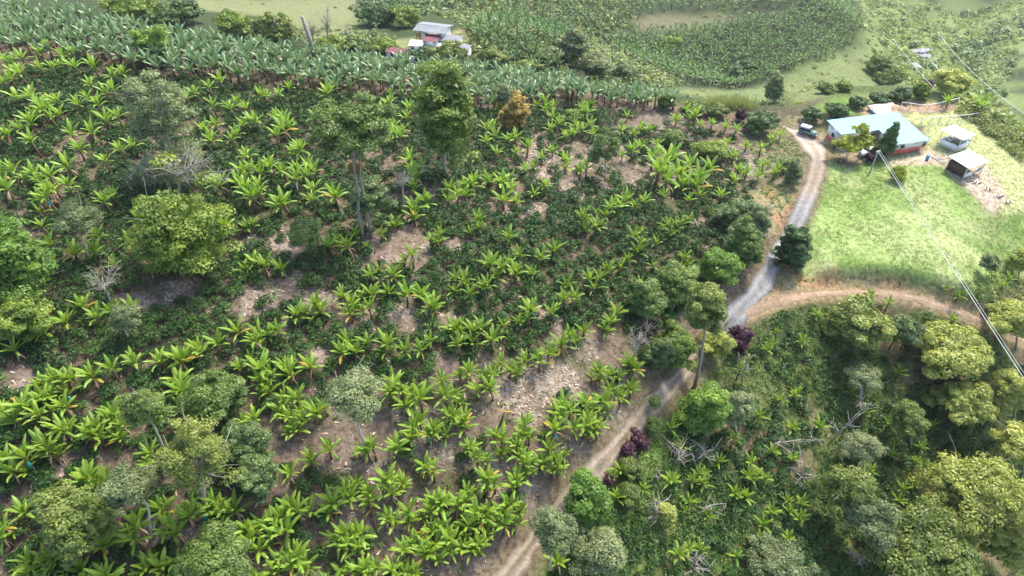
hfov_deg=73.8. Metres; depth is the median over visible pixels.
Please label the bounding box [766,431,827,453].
fallen branch
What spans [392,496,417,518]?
banana plant
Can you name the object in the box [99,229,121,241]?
coffee bush
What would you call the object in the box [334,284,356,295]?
coffee bush
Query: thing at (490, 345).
coffee bush
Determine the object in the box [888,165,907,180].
yellow shrub
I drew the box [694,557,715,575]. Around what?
coffee bush
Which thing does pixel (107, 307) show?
banana plant
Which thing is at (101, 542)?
banana plant
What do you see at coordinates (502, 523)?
banana plant
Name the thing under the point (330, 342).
coffee bush
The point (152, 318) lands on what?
coffee bush
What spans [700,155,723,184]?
banana plant
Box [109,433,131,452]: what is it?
coffee bush
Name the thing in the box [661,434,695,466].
dead branches
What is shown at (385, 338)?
banana plant
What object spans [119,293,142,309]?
banana plant
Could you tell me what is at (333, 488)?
banana plant
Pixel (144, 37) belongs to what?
shade tree
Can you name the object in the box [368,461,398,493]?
banana plant
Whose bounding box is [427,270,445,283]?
coffee bush
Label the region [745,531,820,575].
thin tree
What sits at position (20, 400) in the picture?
banana plant
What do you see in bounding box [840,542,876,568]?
dead branches
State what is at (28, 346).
coffee bush
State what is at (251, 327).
banana plant
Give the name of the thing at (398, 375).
banana plant
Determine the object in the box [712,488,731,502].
coffee bush
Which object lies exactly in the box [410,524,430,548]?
banana plant
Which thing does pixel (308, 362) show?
banana plant
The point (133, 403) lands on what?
thin tree
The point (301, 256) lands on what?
coffee bush
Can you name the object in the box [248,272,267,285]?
coffee bush
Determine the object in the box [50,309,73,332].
banana plant
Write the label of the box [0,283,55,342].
shade tree
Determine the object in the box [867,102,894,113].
store shed
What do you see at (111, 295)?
coffee bush
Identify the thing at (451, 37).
outbuilding
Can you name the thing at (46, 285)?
coffee bush
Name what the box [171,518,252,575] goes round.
shade tree
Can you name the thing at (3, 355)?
coffee bush
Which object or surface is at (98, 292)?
coffee bush
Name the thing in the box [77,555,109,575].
coffee bush
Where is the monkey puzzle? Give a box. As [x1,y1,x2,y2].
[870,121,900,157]
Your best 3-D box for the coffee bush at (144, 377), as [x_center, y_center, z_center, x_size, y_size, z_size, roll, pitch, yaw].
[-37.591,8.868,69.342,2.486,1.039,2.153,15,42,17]
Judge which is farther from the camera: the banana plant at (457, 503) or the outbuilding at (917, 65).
the outbuilding at (917, 65)
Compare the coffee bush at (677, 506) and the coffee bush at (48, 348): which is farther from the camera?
the coffee bush at (677, 506)
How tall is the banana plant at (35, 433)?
3.304 m
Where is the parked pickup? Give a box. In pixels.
[858,146,872,155]
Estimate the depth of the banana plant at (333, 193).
94.15 m
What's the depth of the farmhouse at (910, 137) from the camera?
136.66 m
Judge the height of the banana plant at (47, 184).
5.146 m
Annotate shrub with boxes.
[561,108,588,122]
[603,474,614,484]
[618,456,646,485]
[619,480,640,508]
[620,441,636,456]
[629,426,649,454]
[646,414,663,435]
[654,502,677,530]
[657,94,677,108]
[658,127,688,144]
[678,99,708,112]
[690,139,728,157]
[706,103,730,116]
[735,108,746,119]
[777,158,790,172]
[784,157,804,185]
[864,152,878,161]
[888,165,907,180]
[923,79,935,86]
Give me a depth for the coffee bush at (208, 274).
81.01 m
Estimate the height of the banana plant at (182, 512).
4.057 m
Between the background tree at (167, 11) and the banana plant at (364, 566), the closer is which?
the banana plant at (364, 566)
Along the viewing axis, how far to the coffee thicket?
98.04 m
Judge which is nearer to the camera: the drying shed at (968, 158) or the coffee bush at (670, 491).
the coffee bush at (670, 491)
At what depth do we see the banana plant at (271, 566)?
62.05 m
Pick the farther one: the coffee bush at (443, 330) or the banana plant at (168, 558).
the coffee bush at (443, 330)
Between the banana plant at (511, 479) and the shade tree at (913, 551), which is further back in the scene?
the shade tree at (913, 551)
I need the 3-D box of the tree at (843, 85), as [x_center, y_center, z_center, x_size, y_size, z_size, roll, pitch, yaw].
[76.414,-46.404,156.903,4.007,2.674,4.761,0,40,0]
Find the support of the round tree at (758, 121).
on the ground at (500, 547)
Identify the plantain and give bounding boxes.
[0,0,683,110]
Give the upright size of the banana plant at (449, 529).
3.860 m
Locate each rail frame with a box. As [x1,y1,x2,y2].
[900,98,959,111]
[919,113,978,127]
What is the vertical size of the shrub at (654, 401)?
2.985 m
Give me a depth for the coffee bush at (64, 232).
83.38 m
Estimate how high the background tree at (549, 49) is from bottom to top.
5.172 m
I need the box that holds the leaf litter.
[0,70,752,575]
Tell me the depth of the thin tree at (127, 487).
56.14 m
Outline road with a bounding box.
[493,126,826,575]
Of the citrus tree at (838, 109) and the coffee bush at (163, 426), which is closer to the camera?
the coffee bush at (163, 426)
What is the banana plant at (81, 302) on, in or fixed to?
on the ground at (500, 547)
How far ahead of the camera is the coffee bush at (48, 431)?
62.97 m
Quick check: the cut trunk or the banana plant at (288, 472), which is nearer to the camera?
the banana plant at (288, 472)
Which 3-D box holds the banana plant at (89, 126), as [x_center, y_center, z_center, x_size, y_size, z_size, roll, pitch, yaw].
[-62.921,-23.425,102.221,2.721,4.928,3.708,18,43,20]
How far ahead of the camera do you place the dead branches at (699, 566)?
79.22 m
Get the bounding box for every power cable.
[877,150,1023,378]
[880,151,1023,372]
[938,33,1023,113]
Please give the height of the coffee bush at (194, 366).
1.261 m
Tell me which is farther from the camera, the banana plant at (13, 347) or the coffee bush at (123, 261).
the coffee bush at (123, 261)
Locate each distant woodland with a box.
[261,0,1023,139]
[280,0,907,105]
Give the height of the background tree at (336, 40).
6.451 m
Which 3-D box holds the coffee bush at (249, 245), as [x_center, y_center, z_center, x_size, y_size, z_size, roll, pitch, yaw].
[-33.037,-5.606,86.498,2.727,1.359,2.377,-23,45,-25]
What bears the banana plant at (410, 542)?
on the ground at (500, 547)
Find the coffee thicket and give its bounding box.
[0,55,1023,575]
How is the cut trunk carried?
on the ground at (500, 547)
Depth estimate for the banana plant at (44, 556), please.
56.87 m
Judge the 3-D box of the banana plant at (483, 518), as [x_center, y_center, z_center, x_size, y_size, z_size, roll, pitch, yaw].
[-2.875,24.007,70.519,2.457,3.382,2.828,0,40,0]
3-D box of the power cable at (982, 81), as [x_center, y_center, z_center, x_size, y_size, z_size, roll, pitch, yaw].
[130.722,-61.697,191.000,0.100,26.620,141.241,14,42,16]
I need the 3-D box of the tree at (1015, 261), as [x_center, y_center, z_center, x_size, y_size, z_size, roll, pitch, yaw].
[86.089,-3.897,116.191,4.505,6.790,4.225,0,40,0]
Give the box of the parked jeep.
[798,124,817,137]
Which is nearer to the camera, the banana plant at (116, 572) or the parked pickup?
the banana plant at (116, 572)
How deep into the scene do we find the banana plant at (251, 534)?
62.27 m
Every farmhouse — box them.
[413,22,452,39]
[826,112,928,154]
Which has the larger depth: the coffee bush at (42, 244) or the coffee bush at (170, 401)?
the coffee bush at (42, 244)
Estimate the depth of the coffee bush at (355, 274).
84.36 m
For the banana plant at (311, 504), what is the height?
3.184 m
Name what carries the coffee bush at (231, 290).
on the ground at (500, 547)
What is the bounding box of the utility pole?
[869,151,878,172]
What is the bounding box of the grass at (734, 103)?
[547,84,1023,573]
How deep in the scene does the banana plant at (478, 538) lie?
68.98 m
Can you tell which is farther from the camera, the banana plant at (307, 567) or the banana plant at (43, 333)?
the banana plant at (43, 333)
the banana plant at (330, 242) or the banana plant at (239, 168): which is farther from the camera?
the banana plant at (239, 168)
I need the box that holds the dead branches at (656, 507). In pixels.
[646,488,670,528]
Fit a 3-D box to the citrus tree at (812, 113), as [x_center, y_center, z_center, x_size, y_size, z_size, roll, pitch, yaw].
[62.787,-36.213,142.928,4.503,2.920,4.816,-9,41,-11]
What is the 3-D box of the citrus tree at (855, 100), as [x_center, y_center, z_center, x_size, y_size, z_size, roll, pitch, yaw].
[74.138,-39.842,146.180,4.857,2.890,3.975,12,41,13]
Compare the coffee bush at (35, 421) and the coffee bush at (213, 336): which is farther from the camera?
the coffee bush at (213, 336)
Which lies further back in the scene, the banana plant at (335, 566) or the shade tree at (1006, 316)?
the shade tree at (1006, 316)
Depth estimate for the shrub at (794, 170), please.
123.54 m
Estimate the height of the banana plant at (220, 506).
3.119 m
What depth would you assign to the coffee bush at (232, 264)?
82.70 m
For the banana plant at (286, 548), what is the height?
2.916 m
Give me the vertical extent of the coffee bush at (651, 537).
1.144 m
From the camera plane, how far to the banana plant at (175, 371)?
68.85 m
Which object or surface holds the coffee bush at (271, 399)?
on the ground at (500, 547)
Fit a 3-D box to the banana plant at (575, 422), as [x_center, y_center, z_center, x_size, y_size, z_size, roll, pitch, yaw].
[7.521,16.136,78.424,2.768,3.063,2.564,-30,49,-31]
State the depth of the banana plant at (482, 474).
71.98 m
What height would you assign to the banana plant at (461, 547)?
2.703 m
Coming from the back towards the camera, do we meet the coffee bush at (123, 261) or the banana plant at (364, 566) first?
the coffee bush at (123, 261)
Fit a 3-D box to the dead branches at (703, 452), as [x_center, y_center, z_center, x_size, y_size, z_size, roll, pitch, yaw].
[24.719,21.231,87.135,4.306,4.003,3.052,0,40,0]
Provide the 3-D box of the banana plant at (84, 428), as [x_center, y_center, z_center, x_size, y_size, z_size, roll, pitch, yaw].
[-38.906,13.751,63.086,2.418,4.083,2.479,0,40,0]
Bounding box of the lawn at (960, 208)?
[799,109,1023,306]
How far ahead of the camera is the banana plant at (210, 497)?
63.06 m
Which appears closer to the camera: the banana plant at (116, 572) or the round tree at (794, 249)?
the banana plant at (116, 572)
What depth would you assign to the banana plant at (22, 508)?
58.46 m
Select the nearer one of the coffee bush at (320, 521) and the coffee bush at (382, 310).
the coffee bush at (320, 521)
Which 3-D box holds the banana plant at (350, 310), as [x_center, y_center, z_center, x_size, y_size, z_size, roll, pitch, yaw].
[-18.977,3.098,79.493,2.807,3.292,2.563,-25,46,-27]
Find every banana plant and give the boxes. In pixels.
[0,120,14,147]
[0,161,16,186]
[0,171,18,202]
[0,334,25,362]
[0,384,41,420]
[0,398,23,427]
[0,399,28,432]
[0,434,38,472]
[0,442,18,467]
[0,450,28,485]
[0,511,16,537]
[0,521,15,556]
[3,495,38,525]
[6,456,34,481]
[7,544,40,574]
[11,554,42,575]
[12,390,47,417]
[19,398,49,428]
[24,370,48,391]
[24,542,61,574]
[26,431,65,465]
[27,381,57,412]
[27,426,63,460]
[29,182,60,210]
[33,554,63,575]
[35,176,62,206]
[35,321,52,341]
[36,362,66,392]
[37,412,75,445]
[39,439,72,466]
[40,380,66,399]
[49,389,76,416]
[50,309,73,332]
[50,363,79,394]
[51,150,78,179]
[54,378,82,402]
[56,418,77,439]
[58,369,83,391]
[59,459,102,490]
[61,117,82,151]
[61,238,84,261]
[62,554,98,575]
[65,293,98,316]
[71,359,104,391]
[71,460,101,490]
[73,416,103,447]
[79,115,103,145]
[79,418,113,451]
[80,410,111,440]
[80,468,107,497]
[82,300,106,325]
[84,558,126,575]
[87,532,121,559]
[90,107,118,128]
[91,463,114,486]
[94,354,121,383]
[95,394,126,432]
[95,406,122,429]
[99,298,119,322]
[105,406,131,438]
[105,421,132,448]
[114,518,152,555]
[116,521,139,546]
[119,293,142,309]
[119,346,143,372]
[119,507,156,540]
[127,551,158,575]
[132,437,158,460]
[135,450,159,480]
[135,549,158,574]
[139,450,169,477]
[141,494,174,526]
[143,346,168,371]
[146,547,172,575]
[152,512,181,545]
[158,513,187,544]
[159,363,192,391]
[160,547,178,572]
[162,345,197,371]
[162,369,190,399]
[163,346,203,369]
[170,394,189,418]
[173,497,206,531]
[178,492,205,520]
[183,335,211,362]
[194,499,213,522]
[199,488,223,514]
[201,493,230,520]
[202,327,229,353]
[205,171,229,199]
[212,212,233,234]
[214,487,253,522]
[218,314,249,343]
[228,160,253,179]
[233,177,256,206]
[234,411,254,424]
[234,518,257,541]
[234,528,245,552]
[236,183,264,212]
[237,525,258,556]
[239,326,262,348]
[240,404,265,426]
[243,249,268,271]
[244,349,272,381]
[245,509,265,533]
[246,318,273,343]
[246,534,268,563]
[247,518,262,541]
[248,156,272,182]
[248,368,275,387]
[249,250,271,279]
[250,175,267,198]
[255,557,287,575]
[256,378,282,398]
[256,533,282,553]
[257,509,278,533]
[260,516,281,545]
[262,546,289,573]
[263,360,279,384]
[263,496,294,531]
[265,395,293,422]
[266,191,287,216]
[266,508,300,548]
[267,489,303,517]
[268,185,296,215]
[270,112,295,142]
[271,354,296,378]
[273,355,301,385]
[274,543,290,567]
[274,548,311,575]
[275,404,301,428]
[278,460,299,484]
[279,163,302,192]
[279,491,310,522]
[280,383,304,408]
[281,299,310,328]
[283,416,310,439]
[283,539,309,573]
[289,538,309,560]
[291,549,320,575]
[295,350,324,379]
[296,445,323,471]
[301,492,319,521]
[302,400,327,425]
[304,295,330,321]
[314,483,348,518]
[317,435,340,460]
[317,494,341,523]
[319,525,338,550]
[320,182,347,211]
[320,230,344,256]
[326,527,347,559]
[327,520,352,540]
[329,477,352,498]
[330,338,353,363]
[331,562,353,575]
[332,474,355,503]
[332,532,362,561]
[334,233,357,256]
[335,519,368,553]
[336,291,359,316]
[337,300,362,324]
[337,480,360,509]
[342,336,363,361]
[342,556,364,575]
[345,535,369,559]
[348,553,373,575]
[349,517,376,547]
[355,437,377,461]
[355,481,379,498]
[356,281,379,300]
[357,488,381,511]
[361,432,382,461]
[365,505,378,534]
[366,555,385,575]
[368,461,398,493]
[372,327,397,356]
[373,341,393,360]
[375,503,396,531]
[376,475,404,505]
[377,374,397,406]
[377,473,399,498]
[380,555,402,575]
[381,366,404,391]
[383,430,410,459]
[384,508,406,534]
[388,535,417,561]
[391,392,413,416]
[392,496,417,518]
[392,555,418,575]
[393,378,407,398]
[394,468,411,493]
[397,278,416,307]
[397,408,426,442]
[398,424,421,446]
[401,385,421,408]
[401,528,419,555]
[401,558,423,575]
[402,162,423,182]
[402,194,428,221]
[405,407,430,430]
[408,535,444,565]
[409,380,433,412]
[410,281,430,305]
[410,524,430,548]
[413,187,436,208]
[413,451,437,478]
[416,488,442,518]
[418,491,444,521]
[418,518,438,540]
[419,290,445,314]
[419,419,443,445]
[421,297,443,318]
[421,457,445,482]
[424,486,454,521]
[424,529,451,556]
[426,487,452,508]
[428,548,448,568]
[429,511,453,535]
[433,379,459,407]
[437,177,456,200]
[437,519,457,542]
[437,537,459,562]
[438,314,461,336]
[438,401,465,429]
[438,526,459,558]
[443,491,472,518]
[448,315,466,336]
[448,536,472,557]
[449,408,478,437]
[453,358,480,381]
[453,404,475,425]
[454,508,482,536]
[455,489,473,510]
[458,436,482,459]
[458,539,478,564]
[460,318,484,341]
[460,495,486,521]
[462,533,490,556]
[464,169,484,192]
[469,531,493,550]
[473,505,494,529]
[474,463,502,494]
[475,512,495,537]
[476,249,500,273]
[479,374,499,400]
[480,323,504,352]
[480,519,496,539]
[486,469,507,496]
[489,421,515,448]
[490,509,516,536]
[491,183,513,210]
[491,499,515,519]
[498,409,513,426]
[499,490,522,514]
[501,474,525,498]
[504,464,531,489]
[506,258,528,283]
[506,441,532,465]
[509,429,527,455]
[512,447,534,469]
[512,462,536,485]
[513,411,537,436]
[516,296,541,319]
[528,451,552,475]
[536,437,560,458]
[539,338,558,365]
[541,414,566,441]
[541,457,569,481]
[543,550,569,573]
[546,400,572,426]
[549,330,575,355]
[550,388,570,415]
[559,395,580,420]
[564,413,585,439]
[576,390,598,410]
[576,403,599,426]
[576,409,597,439]
[587,417,606,441]
[591,387,616,412]
[591,413,609,435]
[617,352,639,370]
[623,353,644,378]
[643,144,664,170]
[646,154,674,189]
[653,150,673,175]
[656,164,679,191]
[657,142,686,171]
[667,540,689,564]
[668,157,695,181]
[670,170,692,189]
[679,152,697,177]
[682,170,712,197]
[687,158,713,191]
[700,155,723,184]
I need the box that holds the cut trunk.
[301,16,316,61]
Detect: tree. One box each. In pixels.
[0,194,63,302]
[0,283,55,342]
[27,478,116,568]
[52,192,105,256]
[80,257,122,306]
[93,0,159,22]
[95,460,160,539]
[106,67,201,170]
[108,303,143,336]
[113,387,176,469]
[118,137,205,187]
[121,137,238,194]
[123,151,245,279]
[127,23,170,62]
[141,0,192,24]
[146,410,244,512]
[167,0,206,24]
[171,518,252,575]
[174,368,248,426]
[212,6,252,37]
[219,417,272,461]
[235,451,278,505]
[240,11,305,43]
[285,218,321,253]
[305,17,317,38]
[306,91,398,240]
[312,34,349,56]
[316,2,332,37]
[323,355,385,459]
[341,25,349,37]
[343,33,376,54]
[347,2,397,26]
[347,161,365,235]
[349,174,398,225]
[368,37,401,55]
[389,4,421,26]
[392,167,413,204]
[405,45,431,60]
[408,56,485,177]
[425,39,470,62]
[472,45,511,67]
[495,82,513,104]
[496,90,530,129]
[510,59,536,71]
[528,504,578,571]
[536,45,564,59]
[555,28,591,60]
[563,466,614,534]
[567,521,635,575]
[579,51,612,73]
[588,125,621,180]
[612,59,637,74]
[623,277,668,318]
[628,321,656,355]
[642,337,678,372]
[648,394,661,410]
[654,467,661,483]
[656,35,682,48]
[656,259,699,308]
[657,318,698,372]
[675,379,734,435]
[683,281,728,389]
[694,244,745,286]
[697,330,737,360]
[711,197,758,226]
[721,215,764,270]
[723,389,761,440]
[727,61,742,84]
[727,325,754,355]
[735,353,755,382]
[739,57,759,68]
[743,109,781,135]
[745,195,774,242]
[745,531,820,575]
[763,70,785,101]
[769,218,813,268]
[785,444,821,486]
[799,105,823,121]
[813,462,878,530]
[814,80,837,92]
[821,293,897,349]
[824,102,849,117]
[828,383,877,444]
[830,134,865,159]
[834,79,853,91]
[838,498,903,555]
[839,429,889,467]
[843,360,883,397]
[846,95,869,106]
[849,122,870,157]
[857,131,875,159]
[861,494,987,575]
[863,54,894,74]
[869,92,887,103]
[872,66,911,84]
[887,86,914,102]
[890,309,926,345]
[890,398,931,448]
[908,437,1023,548]
[911,81,931,98]
[915,319,994,380]
[921,374,1007,427]
[932,68,980,94]
[975,514,1023,573]
[976,298,1023,349]
[978,252,1002,276]
[988,420,1023,479]
[990,368,1023,419]
[1005,248,1023,277]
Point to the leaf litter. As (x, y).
(516, 402)
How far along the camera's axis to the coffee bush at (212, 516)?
63.27 m
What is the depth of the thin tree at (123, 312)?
69.51 m
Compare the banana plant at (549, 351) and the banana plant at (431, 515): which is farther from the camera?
the banana plant at (549, 351)
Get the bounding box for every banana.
[0,51,1019,575]
[459,0,867,87]
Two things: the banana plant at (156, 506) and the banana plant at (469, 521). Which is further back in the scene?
the banana plant at (469, 521)
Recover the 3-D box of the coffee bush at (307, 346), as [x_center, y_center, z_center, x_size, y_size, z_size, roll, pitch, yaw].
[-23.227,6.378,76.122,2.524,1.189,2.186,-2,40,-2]
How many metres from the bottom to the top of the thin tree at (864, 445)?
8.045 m
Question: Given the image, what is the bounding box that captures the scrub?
[770,99,1023,305]
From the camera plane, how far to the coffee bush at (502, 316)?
83.94 m
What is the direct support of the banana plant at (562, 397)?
on the ground at (500, 547)
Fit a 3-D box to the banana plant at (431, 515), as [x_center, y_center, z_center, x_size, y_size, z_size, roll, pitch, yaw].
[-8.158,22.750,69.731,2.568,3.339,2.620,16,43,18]
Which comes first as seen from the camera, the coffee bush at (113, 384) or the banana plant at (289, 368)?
the coffee bush at (113, 384)
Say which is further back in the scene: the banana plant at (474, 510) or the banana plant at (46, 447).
the banana plant at (474, 510)
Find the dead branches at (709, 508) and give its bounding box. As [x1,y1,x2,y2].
[695,498,726,521]
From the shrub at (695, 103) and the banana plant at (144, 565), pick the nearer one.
the banana plant at (144, 565)
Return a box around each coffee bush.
[0,345,9,363]
[0,386,16,402]
[0,413,11,430]
[0,424,18,447]
[1,476,15,493]
[3,551,23,571]
[4,444,29,463]
[8,386,30,402]
[8,516,34,539]
[10,418,39,438]
[10,493,37,512]
[12,534,41,562]
[15,340,38,352]
[15,463,47,481]
[21,395,43,411]
[23,214,44,228]
[23,414,51,430]
[24,348,49,363]
[27,437,46,452]
[27,501,41,527]
[28,470,57,498]
[30,558,53,575]
[32,361,52,375]
[33,284,50,296]
[34,332,53,344]
[34,338,57,359]
[35,457,56,474]
[36,237,53,249]
[36,270,60,279]
[36,532,42,541]
[37,395,57,408]
[38,429,57,443]
[43,246,61,258]
[47,209,63,219]
[48,227,73,237]
[48,297,71,316]
[48,407,67,420]
[50,350,72,371]
[51,262,72,279]
[52,387,72,400]
[54,548,85,569]
[59,364,78,378]
[60,270,82,285]
[61,398,87,416]
[62,458,80,473]
[65,326,89,347]
[66,432,84,453]
[68,305,86,317]
[68,413,94,433]
[69,269,92,281]
[72,290,94,304]
[72,448,100,470]
[72,478,102,494]
[73,314,102,325]
[75,275,97,290]
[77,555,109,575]
[79,338,99,355]
[81,371,98,385]
[82,248,108,266]
[85,243,103,257]
[86,405,102,420]
[87,309,109,324]
[89,284,108,297]
[91,290,114,307]
[91,384,115,403]
[92,334,117,350]
[92,362,119,382]
[93,321,114,333]
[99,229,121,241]
[100,397,113,417]
[102,380,125,397]
[103,345,123,360]
[103,420,116,438]
[104,217,122,231]
[107,237,127,248]
[107,521,119,539]
[109,275,128,289]
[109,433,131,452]
[111,358,130,374]
[114,255,130,272]
[115,336,135,352]
[119,325,137,338]
[119,538,143,559]
[122,274,143,287]
[125,369,146,388]
[125,553,152,575]
[127,251,147,263]
[130,367,152,382]
[131,443,150,460]
[132,382,157,393]
[133,307,157,320]
[133,331,162,342]
[133,496,154,519]
[143,311,165,324]
[145,362,166,376]
[145,379,169,388]
[146,419,168,432]
[147,486,165,505]
[150,434,170,449]
[150,547,169,560]
[151,322,174,338]
[153,464,162,476]
[155,539,179,561]
[158,350,179,374]
[158,373,172,389]
[160,393,174,405]
[165,388,188,405]
[166,320,188,335]
[167,409,183,421]
[170,419,192,437]
[176,315,199,328]
[185,358,205,376]
[185,486,208,502]
[188,323,210,340]
[189,296,208,310]
[190,352,214,367]
[198,269,217,283]
[201,510,228,529]
[205,255,220,270]
[207,276,227,292]
[207,330,230,343]
[210,257,230,269]
[211,423,226,438]
[214,228,230,240]
[214,467,234,489]
[218,341,240,357]
[220,261,238,273]
[220,285,238,301]
[221,402,237,417]
[224,412,244,424]
[225,463,240,479]
[226,268,249,280]
[227,279,247,294]
[228,247,243,261]
[228,354,249,368]
[231,243,250,257]
[236,486,254,499]
[237,262,258,278]
[237,332,248,347]
[239,342,260,358]
[241,329,261,342]
[243,238,263,251]
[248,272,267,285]
[251,262,268,272]
[252,341,269,355]
[253,293,276,308]
[256,246,270,256]
[256,394,278,411]
[261,448,274,460]
[262,320,286,335]
[263,372,281,387]
[265,334,284,348]
[266,351,286,366]
[269,262,286,278]
[271,331,296,348]
[274,347,295,366]
[286,308,305,326]
[288,522,313,544]
[291,476,312,494]
[292,495,304,516]
[293,251,312,265]
[293,338,314,352]
[296,272,319,288]
[303,467,323,485]
[306,317,324,334]
[306,541,330,565]
[309,506,330,527]
[316,328,334,343]
[319,470,345,489]
[323,354,346,371]
[325,336,344,352]
[327,319,347,338]
[334,255,353,269]
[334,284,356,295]
[343,278,362,293]
[345,264,361,279]
[347,326,369,338]
[349,359,370,369]
[354,477,370,497]
[356,319,374,334]
[357,353,377,365]
[360,527,377,550]
[370,346,390,361]
[371,267,388,278]
[372,303,394,321]
[373,362,392,379]
[376,319,399,334]
[399,441,416,460]
[413,307,432,320]
[414,360,433,374]
[420,379,436,396]
[422,351,438,366]
[424,313,440,328]
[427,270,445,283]
[429,282,443,295]
[437,328,452,341]
[455,294,476,311]
[456,466,477,487]
[465,258,479,273]
[465,520,481,538]
[466,342,485,359]
[479,313,491,328]
[483,333,499,349]
[486,311,505,324]
[502,487,526,503]
[506,334,526,349]
[531,319,548,332]
[535,283,549,298]
[541,311,558,326]
[561,314,580,325]
[563,547,584,563]
[614,526,631,543]
[615,560,629,575]
[626,524,642,540]
[627,542,643,564]
[629,514,649,529]
[639,525,660,546]
[651,548,671,565]
[659,484,679,502]
[673,501,687,519]
[678,466,696,482]
[680,460,696,472]
[690,546,706,566]
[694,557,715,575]
[700,524,718,543]
[710,538,729,551]
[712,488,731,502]
[718,531,735,551]
[723,529,741,545]
[729,495,747,511]
[739,489,755,506]
[741,564,753,575]
[743,504,765,522]
[770,525,782,540]
[792,531,808,550]
[800,546,817,564]
[800,550,814,566]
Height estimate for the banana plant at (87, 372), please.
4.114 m
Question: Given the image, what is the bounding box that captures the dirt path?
[745,289,1023,342]
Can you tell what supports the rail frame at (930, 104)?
on the ground at (500, 547)
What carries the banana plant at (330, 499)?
on the ground at (500, 547)
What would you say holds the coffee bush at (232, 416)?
on the ground at (500, 547)
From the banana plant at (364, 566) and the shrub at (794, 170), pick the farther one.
the shrub at (794, 170)
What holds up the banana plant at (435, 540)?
on the ground at (500, 547)
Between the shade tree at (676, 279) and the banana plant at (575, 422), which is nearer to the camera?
the banana plant at (575, 422)
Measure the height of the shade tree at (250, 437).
6.365 m
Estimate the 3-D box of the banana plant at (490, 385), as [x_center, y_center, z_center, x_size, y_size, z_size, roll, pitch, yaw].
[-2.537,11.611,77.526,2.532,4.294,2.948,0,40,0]
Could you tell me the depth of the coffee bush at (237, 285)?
80.12 m
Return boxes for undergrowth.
[0,66,1023,575]
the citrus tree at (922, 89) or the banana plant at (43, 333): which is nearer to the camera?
the banana plant at (43, 333)
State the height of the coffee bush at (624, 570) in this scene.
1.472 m
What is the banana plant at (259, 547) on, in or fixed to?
on the ground at (500, 547)
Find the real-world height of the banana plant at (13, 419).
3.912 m
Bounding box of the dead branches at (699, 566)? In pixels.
[680,541,714,575]
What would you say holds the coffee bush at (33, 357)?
on the ground at (500, 547)
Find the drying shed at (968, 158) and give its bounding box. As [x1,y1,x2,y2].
[945,149,988,179]
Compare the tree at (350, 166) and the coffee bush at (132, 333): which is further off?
the tree at (350, 166)
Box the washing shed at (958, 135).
[937,125,975,152]
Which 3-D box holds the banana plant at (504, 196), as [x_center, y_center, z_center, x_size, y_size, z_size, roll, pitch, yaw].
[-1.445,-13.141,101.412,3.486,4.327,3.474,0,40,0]
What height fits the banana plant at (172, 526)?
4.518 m
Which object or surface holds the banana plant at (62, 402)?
on the ground at (500, 547)
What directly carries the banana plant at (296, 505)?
on the ground at (500, 547)
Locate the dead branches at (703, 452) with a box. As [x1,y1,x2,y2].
[690,438,721,465]
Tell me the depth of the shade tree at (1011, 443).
100.42 m
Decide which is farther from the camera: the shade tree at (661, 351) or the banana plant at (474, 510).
the shade tree at (661, 351)
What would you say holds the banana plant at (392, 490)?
on the ground at (500, 547)
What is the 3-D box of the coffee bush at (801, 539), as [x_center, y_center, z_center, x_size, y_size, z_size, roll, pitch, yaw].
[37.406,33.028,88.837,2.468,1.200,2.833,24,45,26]
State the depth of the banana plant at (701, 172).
117.20 m
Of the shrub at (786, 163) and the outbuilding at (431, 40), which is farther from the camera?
the outbuilding at (431, 40)
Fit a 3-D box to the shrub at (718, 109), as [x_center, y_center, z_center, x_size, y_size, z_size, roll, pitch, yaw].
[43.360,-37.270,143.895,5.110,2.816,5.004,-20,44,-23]
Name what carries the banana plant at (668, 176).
on the ground at (500, 547)
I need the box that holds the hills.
[0,0,1023,143]
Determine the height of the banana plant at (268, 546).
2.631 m
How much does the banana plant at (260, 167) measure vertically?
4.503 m
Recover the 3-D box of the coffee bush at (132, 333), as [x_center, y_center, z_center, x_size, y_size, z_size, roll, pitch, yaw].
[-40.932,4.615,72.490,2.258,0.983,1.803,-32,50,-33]
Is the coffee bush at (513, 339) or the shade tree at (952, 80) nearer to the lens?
the coffee bush at (513, 339)
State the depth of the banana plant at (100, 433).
63.29 m
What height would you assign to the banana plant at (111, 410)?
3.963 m
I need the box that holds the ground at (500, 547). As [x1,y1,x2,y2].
[0,11,1023,575]
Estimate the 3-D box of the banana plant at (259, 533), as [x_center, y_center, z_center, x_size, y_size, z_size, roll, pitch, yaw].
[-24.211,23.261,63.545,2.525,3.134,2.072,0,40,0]
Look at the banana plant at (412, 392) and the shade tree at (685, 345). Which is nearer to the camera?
the banana plant at (412, 392)
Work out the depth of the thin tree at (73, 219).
76.98 m
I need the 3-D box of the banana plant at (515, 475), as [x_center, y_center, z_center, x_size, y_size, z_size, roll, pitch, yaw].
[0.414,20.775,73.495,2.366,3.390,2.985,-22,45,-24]
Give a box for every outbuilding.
[385,47,408,58]
[408,40,423,50]
[422,34,440,46]
[439,34,462,42]
[459,43,471,55]
[910,48,931,53]
[911,62,921,71]
[917,54,931,60]
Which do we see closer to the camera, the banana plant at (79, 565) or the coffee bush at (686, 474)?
the banana plant at (79, 565)
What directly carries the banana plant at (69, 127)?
on the ground at (500, 547)
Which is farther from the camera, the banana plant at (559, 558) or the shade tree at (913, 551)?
the shade tree at (913, 551)

